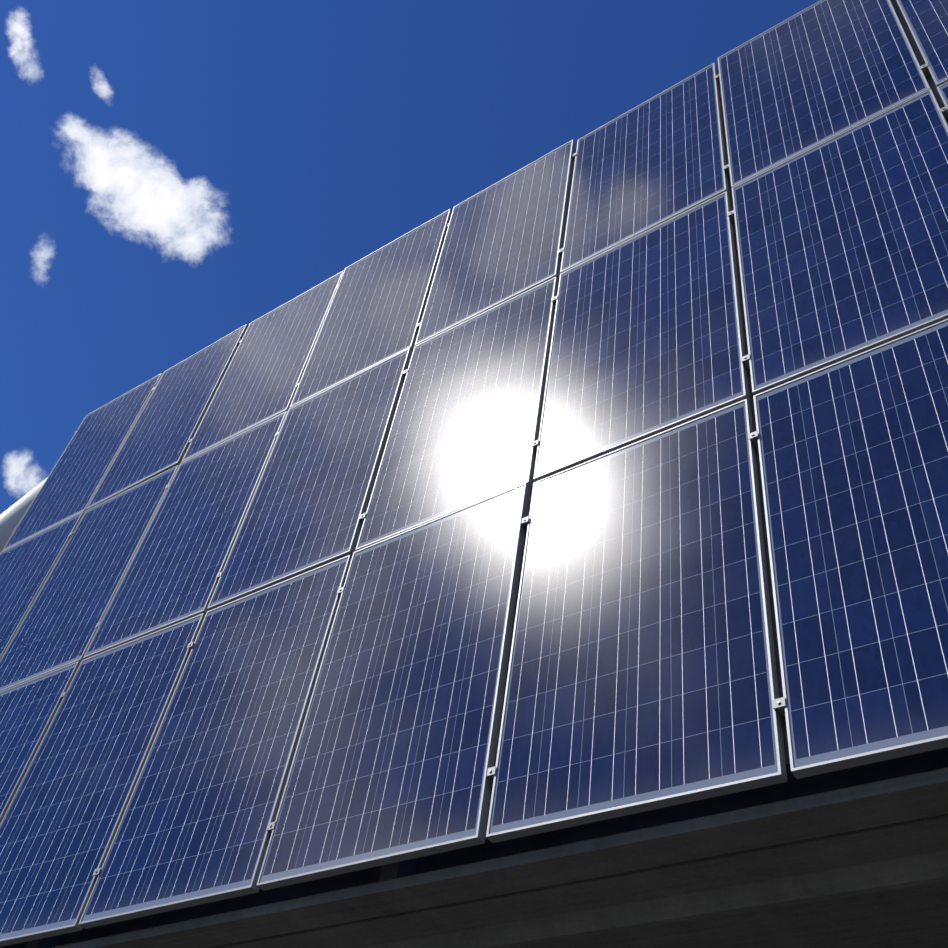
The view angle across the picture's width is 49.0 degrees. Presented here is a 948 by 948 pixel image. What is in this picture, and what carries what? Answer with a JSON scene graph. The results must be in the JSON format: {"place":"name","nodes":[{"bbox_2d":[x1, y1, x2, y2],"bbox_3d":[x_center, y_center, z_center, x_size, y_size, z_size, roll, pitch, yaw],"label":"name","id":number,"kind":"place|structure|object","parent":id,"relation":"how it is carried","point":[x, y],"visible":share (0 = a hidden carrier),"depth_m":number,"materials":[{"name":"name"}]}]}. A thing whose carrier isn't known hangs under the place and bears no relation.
{"place":"outdoors","nodes":[
{"label":"outdoors","id":0,"kind":"place"},
{"bbox_2d":[0,0,819,514],"label":"sky","id":1,"kind":"structure","parent":0,"point":[174,174],"materials":[{"name":"blue"}]},
{"label":"ground","id":2,"kind":"structure","parent":0,"visible":0},
{"bbox_2d":[0,477,47,552],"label":"white steel boom","id":3,"kind":"object","parent":2,"relation":"on","point":[11,517],"depth_m":9.64,"materials":[{"name":"white metal"}]},
{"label":"concrete bridge piers","id":4,"kind":"object","parent":2,"relation":"on","visible":0},
{"bbox_2d":[0,747,947,947],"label":"roof","id":5,"kind":"structure","parent":4,"relation":"on","point":[855,857],"depth_m":3.42,"materials":[{"name":"black"}]},
{"bbox_2d":[13,0,947,947],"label":"mounting rails and clamps","id":6,"kind":"object","parent":5,"relation":"attached to","point":[405,868],"visible":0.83,"depth_m":4.20,"materials":[{"name":"silver metal"}]},
{"bbox_2d":[0,661,80,823],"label":"solar module","id":7,"kind":"object","parent":6,"relation":"attached to","point":[28,709],"visible":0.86,"depth_m":5.79,"materials":[{"name":"blue glass"}]},
{"bbox_2d":[0,512,83,659],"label":"solar module","id":8,"kind":"object","parent":6,"relation":"attached to","point":[27,566],"visible":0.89,"depth_m":7.42,"materials":[{"name":"blue glass"}]},
{"bbox_2d":[2,373,162,550],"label":"solar module","id":9,"kind":"object","parent":6,"relation":"attached to","point":[74,479],"visible":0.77,"depth_m":8.38,"materials":[{"name":"blue glass"}]},
{"bbox_2d":[0,465,178,691],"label":"solar module","id":10,"kind":"object","parent":6,"relation":"attached to","point":[57,629],"visible":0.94,"depth_m":6.70,"materials":[{"name":"blue glass"}]},
{"bbox_2d":[0,613,205,946],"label":"solar module","id":11,"kind":"object","parent":6,"relation":"attached to","point":[61,821],"visible":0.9,"depth_m":5.03,"materials":[{"name":"blue glass"}]},
{"bbox_2d":[86,324,248,509],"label":"solar module","id":12,"kind":"object","parent":6,"relation":"attached to","point":[161,434],"visible":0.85,"depth_m":7.88,"materials":[{"name":"blue glass"}]},
{"bbox_2d":[83,411,286,658],"bbox_3d":[-1.702,0.335,6.306,0.984,1.656,0.042,-22,-55,28],"label":"solar module","id":13,"kind":"object","parent":6,"relation":"attached to","point":[178,562],"visible":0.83,"depth_m":6.20,"materials":[{"name":"blue glass"}]},
{"bbox_2d":[78,555,351,928],"bbox_3d":[-1.093,1.125,4.630,0.984,1.656,0.041,-23,-55,28],"label":"solar module","id":14,"kind":"object","parent":6,"relation":"attached to","point":[201,810],"visible":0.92,"depth_m":4.48,"materials":[{"name":"blue glass"}]},
{"bbox_2d":[181,271,343,461],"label":"solar module","id":15,"kind":"object","parent":6,"relation":"attached to","point":[262,377],"visible":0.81,"depth_m":7.42,"materials":[{"name":"blue glass"}]},
{"bbox_2d":[207,348,412,610],"bbox_3d":[-0.879,-0.010,5.837,0.984,1.656,0.041,-23,-55,28],"label":"solar module","id":16,"kind":"object","parent":6,"relation":"attached to","point":[308,505],"visible":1,"depth_m":5.72,"materials":[{"name":"blue glass"}]},
{"bbox_2d":[290,209,451,407],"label":"solar module","id":17,"kind":"object","parent":6,"relation":"attached to","point":[374,315],"visible":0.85,"depth_m":6.95,"materials":[{"name":"blue glass"}]},
{"bbox_2d":[256,483,530,890],"bbox_3d":[-0.271,0.779,4.159,0.984,1.656,0.041,-23,-55,28],"label":"solar module","id":18,"kind":"object","parent":6,"relation":"attached to","point":[394,759],"visible":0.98,"depth_m":4.00,"materials":[{"name":"blue glass"}]},
{"bbox_2d":[356,277,558,550],"bbox_3d":[-0.047,-0.349,5.372,0.984,1.656,0.041,-22,-55,27],"label":"solar module","id":19,"kind":"object","parent":6,"relation":"attached to","point":[464,429],"visible":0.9,"depth_m":5.26,"materials":[{"name":"blue glass"}]},
{"bbox_2d":[415,140,575,345],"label":"solar module","id":20,"kind":"object","parent":6,"relation":"attached to","point":[504,240],"visible":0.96,"depth_m":6.47,"materials":[{"name":"blue glass"}]},
{"bbox_2d":[486,399,786,842],"bbox_3d":[0.561,0.443,3.693,0.984,1.656,0.040,-22,-55,28],"label":"solar module","id":21,"kind":"object","parent":6,"relation":"attached to","point":[642,673],"visible":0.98,"depth_m":3.52,"materials":[{"name":"blue glass"}]},
{"bbox_2d":[533,191,749,481],"bbox_3d":[0.778,-0.691,4.903,0.984,1.656,0.041,-22,-55,28],"label":"solar module","id":22,"kind":"object","parent":6,"relation":"attached to","point":[647,340],"visible":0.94,"depth_m":4.77,"materials":[{"name":"blue glass"}]},
{"bbox_2d":[560,63,729,272],"bbox_3d":[0.995,-1.822,6.113,0.984,1.656,0.041,-23,-55,28],"label":"solar module","id":23,"kind":"object","parent":6,"relation":"attached to","point":[656,160],"visible":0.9,"depth_m":6.01,"materials":[{"name":"blue glass"}]},
{"bbox_2d":[718,0,929,187],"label":"solar module","id":24,"kind":"object","parent":6,"relation":"attached to","point":[813,75],"visible":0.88,"depth_m":5.51,"materials":[{"name":"blue glass"}]},
{"bbox_2d":[732,89,947,394],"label":"solar module","id":25,"kind":"object","parent":6,"relation":"attached to","point":[842,242],"visible":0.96,"depth_m":4.37,"materials":[{"name":"blue glass"}]},
{"bbox_2d":[753,319,947,778],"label":"solar module","id":26,"kind":"object","parent":6,"relation":"attached to","point":[853,454],"visible":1,"depth_m":3.23,"materials":[{"name":"blue glass"}]},
{"bbox_2d":[896,0,947,86],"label":"solar module","id":27,"kind":"object","parent":6,"relation":"attached to","point":[926,21],"visible":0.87,"depth_m":5.18,"materials":[{"name":"blue glass"}]},
{"bbox_2d":[937,82,947,111],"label":"solar module","id":28,"kind":"object","parent":6,"relation":"attached to","point":[942,89],"visible":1,"depth_m":4.72,"materials":[{"name":"glass"}]}
]}

